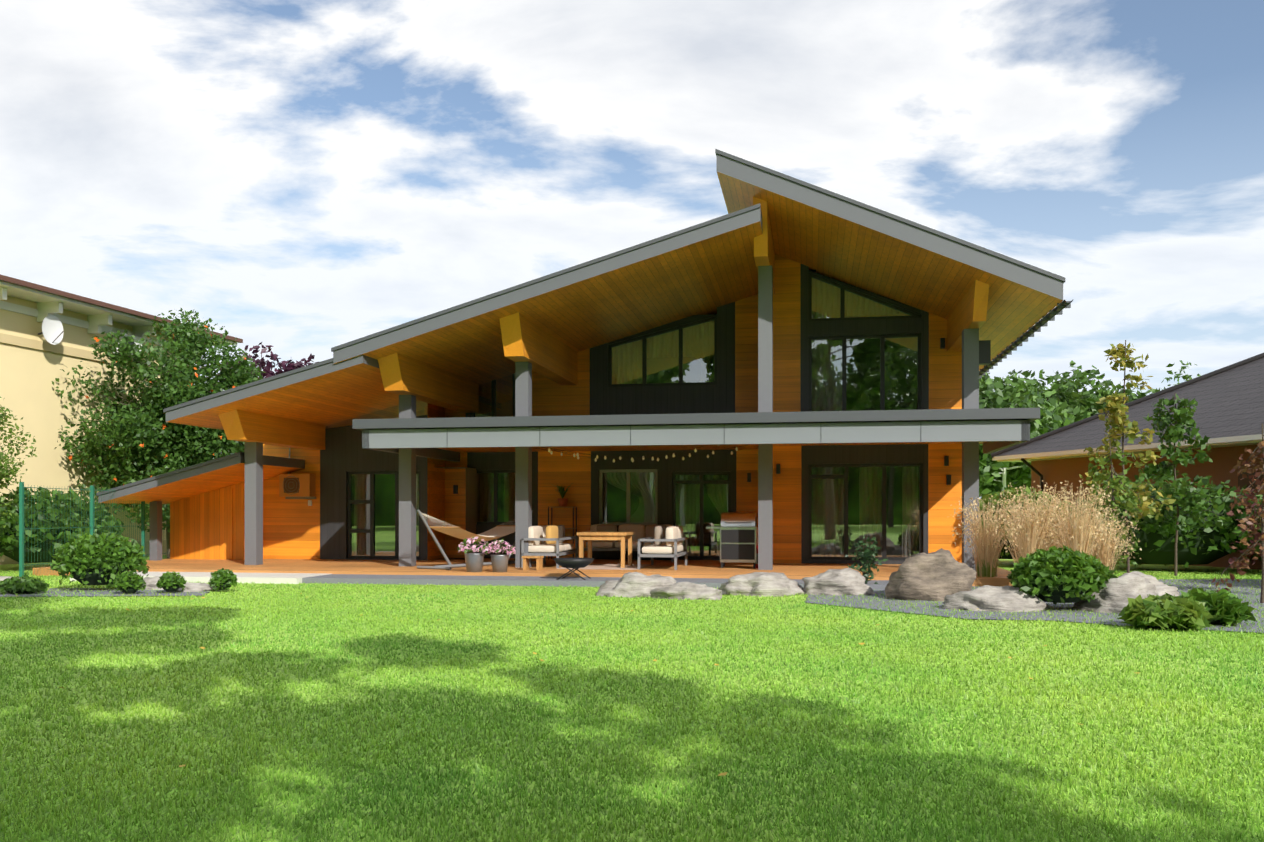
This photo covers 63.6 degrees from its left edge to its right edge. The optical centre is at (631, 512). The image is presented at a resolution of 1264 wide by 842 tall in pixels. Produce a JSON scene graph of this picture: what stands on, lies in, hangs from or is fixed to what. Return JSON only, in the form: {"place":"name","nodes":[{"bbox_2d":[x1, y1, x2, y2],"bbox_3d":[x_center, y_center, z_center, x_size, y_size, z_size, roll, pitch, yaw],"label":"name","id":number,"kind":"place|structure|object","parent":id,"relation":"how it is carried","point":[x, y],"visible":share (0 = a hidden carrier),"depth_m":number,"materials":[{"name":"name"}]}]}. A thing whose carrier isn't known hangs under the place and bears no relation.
{"place":"outdoors","nodes":[
{"label":"outdoors","id":0,"kind":"place"},
{"bbox_2d":[70,571,888,589],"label":"terrace paving","id":1,"kind":"structure","parent":0,"point":[275,578],"depth_m":18.80,"materials":[{"name":"stone"}]},
{"bbox_2d":[553,558,594,579],"bbox_3d":[-1.064,1.044,18.638,0.760,0.410,0.760,0,0,10],"label":"fire bowl","id":2,"kind":"object","parent":1,"relation":"on","point":[574,563],"visible":1,"depth_m":18.41,"materials":[{"name":"black metal"}]},
{"bbox_2d":[170,254,961,563],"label":"house walls","id":3,"kind":"structure","parent":0,"point":[898,362],"depth_m":24.98,"materials":[{"name":"orange wood"}]},
{"bbox_2d":[279,338,990,505],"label":"wall fittings","id":4,"kind":"object","parent":3,"relation":"attached to","point":[296,486],"depth_m":24.97,"materials":[{"name":"black metal"}]},
{"bbox_2d":[354,278,917,556],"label":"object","id":5,"kind":"object","parent":3,"relation":"in","point":[876,496],"depth_m":23.49,"materials":[{"name":"glass"}]},
{"bbox_2d":[150,197,1039,571],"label":"support columns","id":6,"kind":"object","parent":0,"point":[970,427],"visible":0.98,"depth_m":20.45,"materials":[{"name":"grey metal"}]},
{"bbox_2d":[96,149,1064,503],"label":"house roofs","id":7,"kind":"structure","parent":6,"relation":"on","point":[706,267],"depth_m":20.57,"materials":[{"name":"brown wood"}]},
{"bbox_2d":[979,300,1072,377],"bbox_3d":[8.829,-3.681,24.765,0.220,0.120,14.200,0,0,10],"label":"roof edge","id":8,"kind":"object","parent":7,"relation":"on","point":[1051,314],"visible":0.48,"depth_m":21.00,"materials":[{"name":"grey metal"}]},
{"bbox_2d":[536,445,746,462],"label":"string lights","id":9,"kind":"object","parent":6,"relation":"attached to","point":[632,458],"visible":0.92,"depth_m":21.96,"materials":[{"name":"white glass"}]},
{"bbox_2d":[0,555,1263,841],"bbox_3d":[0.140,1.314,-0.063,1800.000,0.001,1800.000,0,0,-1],"label":"ground","id":10,"kind":"structure","parent":0,"point":[1008,565],"depth_m":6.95,"materials":[{"name":"green plant"}]},
{"bbox_2d":[0,397,36,530],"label":"tree","id":11,"kind":"object","parent":10,"relation":"on","point":[8,473],"visible":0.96,"depth_m":21.95,"materials":[{"name":"green plant"}]},
{"bbox_2d":[0,486,124,562],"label":"hedge shrub","id":12,"kind":"object","parent":10,"relation":"on","point":[54,514],"visible":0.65,"depth_m":23.17,"materials":[{"name":"green plant"}]},
{"bbox_2d":[19,482,165,576],"bbox_3d":[-11.641,0.364,22.803,0.090,1.900,6.655,0,0,0],"label":"fence","id":13,"kind":"object","parent":10,"relation":"on","point":[91,527],"visible":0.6,"depth_m":21.87,"materials":[{"name":"teal"}]},
{"bbox_2d":[0,274,242,564],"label":"neighbouring house","id":14,"kind":"structure","parent":10,"relation":"on","point":[32,362],"depth_m":27.27,"materials":[{"name":"beige paint"}]},
{"bbox_2d":[38,315,141,354],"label":"neighbour fittings","id":15,"kind":"object","parent":14,"relation":"attached to","point":[52,332],"visible":0.42,"depth_m":26.83,"materials":[{"name":"white plastic"}]},
{"bbox_2d":[52,308,265,557],"bbox_3d":[-13.155,-2.303,29.131,5.990,7.249,5.807,0,0,-1],"label":"rowan tree","id":16,"kind":"object","parent":10,"relation":"on","point":[146,436],"visible":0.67,"depth_m":27.88,"materials":[{"name":"green plant"}]},
{"bbox_2d":[209,568,237,589],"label":"ball shrub","id":17,"kind":"object","parent":10,"relation":"on","point":[222,579],"visible":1,"depth_m":16.86,"materials":[{"name":"green plant"}]},
{"bbox_2d":[220,342,317,451],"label":"purple tree","id":18,"kind":"object","parent":10,"relation":"on","point":[290,366],"visible":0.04,"depth_m":41.17,"materials":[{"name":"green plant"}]},
{"bbox_2d":[33,558,1011,585],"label":"house deck","id":19,"kind":"structure","parent":10,"relation":"on","point":[702,569],"depth_m":21.07,"materials":[{"name":"brown wood"}]},
{"bbox_2d":[417,509,535,569],"bbox_3d":[-3.294,0.544,21.976,0.900,1.218,3.748,0,0,32],"label":"hammock","id":20,"kind":"object","parent":19,"relation":"on","point":[498,531],"visible":0.69,"depth_m":21.30,"materials":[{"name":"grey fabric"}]},
{"bbox_2d":[457,537,515,571],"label":"flower pots","id":21,"kind":"object","parent":19,"relation":"on","point":[474,562],"visible":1,"depth_m":19.75,"materials":[{"name":"metal"}]},
{"bbox_2d":[548,484,576,559],"bbox_3d":[-1.714,0.196,25.171,0.736,1.916,0.588,0,0,-13],"label":"plant shelf","id":22,"kind":"object","parent":19,"relation":"on","point":[562,501],"visible":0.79,"depth_m":25.08,"materials":[{"name":"black metal"}]},
{"bbox_2d":[521,524,686,569],"bbox_3d":[-0.428,0.714,22.537,3.300,0.880,4.700,0,0,10],"label":"patio furniture","id":23,"kind":"object","parent":19,"relation":"on","point":[662,540],"visible":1,"depth_m":21.50,"materials":[{"name":"brown"}]},
{"bbox_2d":[706,512,757,567],"bbox_3d":[2.093,0.574,21.428,1.050,1.160,0.640,0,0,10],"label":"barbecue","id":24,"kind":"object","parent":19,"relation":"on","point":[738,536],"visible":0.96,"depth_m":21.17,"materials":[{"name":"silver metal"}]},
{"bbox_2d":[755,545,757,567],"bbox_3d":[2.729,0.874,21.321,0.330,0.560,0.322,0,0,10],"label":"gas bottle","id":25,"kind":"object","parent":19,"relation":"on","point":[756,564],"visible":0.15,"depth_m":21.22,"materials":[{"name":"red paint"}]},
{"bbox_2d":[0,579,1263,632],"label":"gravel bed","id":26,"kind":"object","parent":10,"relation":"on","point":[1066,606],"visible":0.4,"depth_m":14.62,"materials":[{"name":"grey gravel"}]},
{"bbox_2d":[0,576,11,591],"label":"rock","id":27,"kind":"object","parent":26,"relation":"on","point":[2,578],"visible":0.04,"depth_m":16.87,"materials":[{"name":"stone"}]},
{"bbox_2d":[0,573,49,594],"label":"shrub","id":28,"kind":"object","parent":26,"relation":"on","point":[25,584],"visible":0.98,"depth_m":16.28,"materials":[{"name":"green plant"}]},
{"bbox_2d":[49,532,149,587],"bbox_3d":[-8.981,0.789,17.220,1.512,0.949,1.316,0,0,-1],"label":"shrub","id":29,"kind":"object","parent":26,"relation":"on","point":[89,559],"visible":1,"depth_m":16.91,"materials":[{"name":"green plant"}]},
{"bbox_2d":[111,570,145,593],"bbox_3d":[-8.052,1.107,16.353,0.527,0.368,0.517,0,0,-1],"label":"ball shrub","id":30,"kind":"object","parent":26,"relation":"on","point":[127,582],"visible":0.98,"depth_m":16.25,"materials":[{"name":"green plant"}]},
{"bbox_2d":[142,576,163,589],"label":"rock","id":31,"kind":"object","parent":26,"relation":"on","point":[151,582],"visible":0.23,"depth_m":17.23,"materials":[{"name":"stone"}]},
{"bbox_2d":[156,571,186,591],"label":"ball shrub","id":32,"kind":"object","parent":26,"relation":"on","point":[168,581],"visible":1,"depth_m":16.46,"materials":[{"name":"green plant"}]},
{"bbox_2d":[176,582,220,591],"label":"rock","id":33,"kind":"object","parent":26,"relation":"on","point":[194,587],"visible":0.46,"depth_m":16.87,"materials":[{"name":"stone"}]},
{"bbox_2d":[802,568,874,594],"bbox_3d":[3.318,1.135,16.491,1.229,0.494,1.068,0,0,-1],"label":"rock","id":34,"kind":"object","parent":26,"relation":"on","point":[847,581],"visible":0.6,"depth_m":16.18,"materials":[{"name":"stone"}]},
{"bbox_2d":[845,531,887,583],"bbox_3d":[3.953,0.814,17.342,0.713,1.002,0.585,0,0,-1],"label":"shrub","id":35,"kind":"object","parent":26,"relation":"on","point":[865,553],"visible":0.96,"depth_m":17.29,"materials":[{"name":"green plant"}]},
{"bbox_2d":[885,548,975,600],"bbox_3d":[4.545,0.945,15.583,1.389,0.789,1.249,0,0,-1],"label":"rock","id":36,"kind":"object","parent":26,"relation":"on","point":[939,574],"visible":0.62,"depth_m":15.17,"materials":[{"name":"grey stone"}]},
{"bbox_2d":[950,495,1021,576],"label":"ornamental grass","id":37,"kind":"object","parent":26,"relation":"on","point":[986,565],"depth_m":18.31,"materials":[{"name":"plant"}]},
{"bbox_2d":[942,585,1047,611],"bbox_3d":[4.909,1.178,13.832,1.419,0.412,1.031,0,0,-1],"label":"rock","id":38,"kind":"object","parent":26,"relation":"on","point":[1007,598],"visible":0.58,"depth_m":13.53,"materials":[{"name":"stone"}]},
{"bbox_2d":[986,495,1069,562],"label":"ornamental grass","id":39,"kind":"object","parent":26,"relation":"on","point":[1023,546],"depth_m":17.18,"materials":[{"name":"plant"}]},
{"bbox_2d":[999,480,1072,550],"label":"ornamental grass","id":40,"kind":"object","parent":26,"relation":"on","point":[1026,499],"depth_m":17.81,"materials":[{"name":"plant"}]},
{"bbox_2d":[1026,508,1082,550],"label":"ornamental grass","id":41,"kind":"object","parent":26,"relation":"on","point":[1057,533],"depth_m":18.49,"materials":[{"name":"plant"}]},
{"bbox_2d":[1006,545,1117,603],"bbox_3d":[5.773,0.840,13.703,1.390,0.822,1.168,0,0,-1],"label":"shrub","id":42,"kind":"object","parent":26,"relation":"on","point":[1053,574],"visible":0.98,"depth_m":13.43,"materials":[{"name":"green plant"}]},
{"bbox_2d":[1035,479,1117,554],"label":"ornamental grass","id":43,"kind":"object","parent":26,"relation":"on","point":[1078,541],"depth_m":16.92,"materials":[{"name":"plant"}]},
{"bbox_2d":[1059,508,1141,573],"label":"ornamental grass","id":44,"kind":"object","parent":26,"relation":"on","point":[1103,552],"depth_m":17.48,"materials":[{"name":"plant"}]},
{"bbox_2d":[1079,441,1144,569],"bbox_3d":[8.604,0.078,18.431,1.362,2.730,1.287,0,0,-37],"label":"young tree","id":45,"kind":"object","parent":26,"relation":"on","point":[1129,500],"visible":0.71,"depth_m":18.39,"materials":[{"name":"green plant"}]},
{"bbox_2d":[1073,573,1159,613],"bbox_3d":[6.502,1.074,13.659,1.137,0.552,1.126,0,0,40],"label":"rock","id":46,"kind":"object","parent":26,"relation":"on","point":[1113,595],"visible":0.65,"depth_m":13.31,"materials":[{"name":"stone"}]},
{"bbox_2d":[1079,340,1175,572],"bbox_3d":[9.386,-0.986,19.376,1.538,4.602,1.249,0,0,43],"label":"young yellow tree","id":47,"kind":"object","parent":26,"relation":"on","point":[1116,408],"visible":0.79,"depth_m":19.38,"materials":[{"name":"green plant"}]},
{"bbox_2d":[1118,571,1178,595],"bbox_3d":[7.495,1.114,15.102,1.242,0.495,1.106,0,0,-1],"label":"rock","id":48,"kind":"object","parent":26,"relation":"on","point":[1162,588],"visible":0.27,"depth_m":14.78,"materials":[{"name":"stone"}]},
{"bbox_2d":[1117,592,1212,631],"bbox_3d":[6.040,1.153,11.567,0.963,0.504,0.910,0,0,30],"label":"bush","id":49,"kind":"object","parent":26,"relation":"on","point":[1166,611],"visible":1,"depth_m":11.33,"materials":[{"name":"green plant"}]},
{"bbox_2d":[1175,588,1256,625],"bbox_3d":[6.821,1.133,12.018,0.955,0.505,0.851,0,0,-1],"label":"bush","id":50,"kind":"object","parent":26,"relation":"on","point":[1223,606],"visible":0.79,"depth_m":11.78,"materials":[{"name":"green plant"}]},
{"bbox_2d":[1212,423,1263,602],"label":"young red tree","id":51,"kind":"object","parent":26,"relation":"on","point":[1252,522],"visible":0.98,"depth_m":14.79,"materials":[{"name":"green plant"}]},
{"bbox_2d":[596,572,675,597],"bbox_3d":[0.118,1.149,16.227,1.387,0.448,1.028,0,0,-1],"label":"rock","id":52,"kind":"object","parent":10,"relation":"on","point":[632,584],"visible":0.6,"depth_m":15.88,"materials":[{"name":"stone"}]},
{"bbox_2d":[650,581,722,599],"bbox_3d":[0.852,1.221,15.783,1.188,0.349,0.994,0,0,-1],"label":"rock","id":53,"kind":"object","parent":10,"relation":"on","point":[686,590],"visible":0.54,"depth_m":15.44,"materials":[{"name":"stone"}]},
{"bbox_2d":[718,572,804,596],"bbox_3d":[2.120,1.171,16.440,1.505,0.437,1.019,0,0,-1],"label":"rock","id":54,"kind":"object","parent":10,"relation":"on","point":[768,584],"visible":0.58,"depth_m":16.16,"materials":[{"name":"stone"}]},
{"bbox_2d":[979,451,997,483],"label":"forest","id":55,"kind":"object","parent":10,"relation":"on","point":[986,473],"depth_m":90.37,"materials":[{"name":"green plant"}]},
{"bbox_2d":[981,373,999,497],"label":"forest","id":56,"kind":"object","parent":10,"relation":"on","point":[995,380],"depth_m":113.61,"materials":[{"name":"green plant"}]},
{"bbox_2d":[979,397,1009,496],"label":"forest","id":57,"kind":"object","parent":10,"relation":"on","point":[993,467],"depth_m":91.02,"materials":[{"name":"green plant"}]},
{"bbox_2d":[999,369,1040,497],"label":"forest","id":58,"kind":"object","parent":10,"relation":"on","point":[1024,373],"depth_m":134.17,"materials":[{"name":"green plant"}]},
{"bbox_2d":[979,372,1074,503],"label":"tree","id":59,"kind":"object","parent":10,"relation":"on","point":[988,393],"visible":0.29,"depth_m":90.88,"materials":[{"name":"green plant"}]},
{"bbox_2d":[979,486,1076,558],"bbox_3d":[9.717,0.272,25.605,3.943,1.899,3.113,0,0,-1],"label":"shrub","id":60,"kind":"object","parent":10,"relation":"on","point":[997,497],"visible":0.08,"depth_m":25.07,"materials":[{"name":"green plant"}]},
{"bbox_2d":[981,387,1079,493],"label":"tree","id":61,"kind":"object","parent":10,"relation":"on","point":[1024,475],"visible":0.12,"depth_m":95.50,"materials":[{"name":"green plant"}]},
{"bbox_2d":[1001,369,1092,498],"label":"tree","id":62,"kind":"object","parent":10,"relation":"on","point":[1083,413],"visible":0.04,"depth_m":107.86,"materials":[{"name":"green plant"}]},
{"bbox_2d":[1050,360,1109,422],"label":"tree","id":63,"kind":"object","parent":10,"relation":"on","point":[1087,402],"visible":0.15,"depth_m":111.99,"materials":[{"name":"green plant"}]},
{"bbox_2d":[1080,379,1127,400],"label":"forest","id":64,"kind":"object","parent":10,"relation":"on","point":[1108,385],"depth_m":135.80,"materials":[{"name":"green plant"}]},
{"bbox_2d":[1093,382,1150,414],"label":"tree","id":65,"kind":"object","parent":10,"relation":"on","point":[1131,395],"visible":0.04,"depth_m":111.50,"materials":[{"name":"green plant"}]},
{"bbox_2d":[991,353,1263,569],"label":"neighbour house","id":66,"kind":"structure","parent":10,"relation":"on","point":[1228,417],"depth_m":27.25,"materials":[{"name":"brown brick"}]},
{"bbox_2d":[1128,387,1165,402],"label":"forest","id":67,"kind":"object","parent":10,"relation":"on","point":[1152,391],"depth_m":105.52,"materials":[{"name":"green plant"}]},
{"bbox_2d":[1071,470,1261,567],"bbox_3d":[12.285,0.142,23.203,4.895,2.275,3.660,0,0,-1],"label":"shrub","id":68,"kind":"object","parent":10,"relation":"on","point":[1199,545],"visible":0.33,"depth_m":22.23,"materials":[{"name":"green plant"}]},
{"bbox_2d":[1161,360,1200,385],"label":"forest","id":69,"kind":"object","parent":10,"relation":"on","point":[1185,376],"visible":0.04,"depth_m":142.62,"materials":[{"name":"green plant"}]},
{"bbox_2d":[1138,393,1229,575],"bbox_3d":[11.359,-0.594,21.227,1.570,3.819,1.712,0,0,-1],"label":"young tree","id":70,"kind":"object","parent":10,"relation":"on","point":[1182,416],"visible":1,"depth_m":21.05,"materials":[{"name":"green plant"}]},
{"bbox_2d":[1230,493,1262,553],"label":"shrub","id":71,"kind":"object","parent":10,"relation":"on","point":[1235,529],"visible":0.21,"depth_m":21.54,"materials":[{"name":"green plant"}]},
{"bbox_2d":[0,0,1263,498],"label":"sky","id":72,"kind":"structure","parent":0,"point":[302,178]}
]}

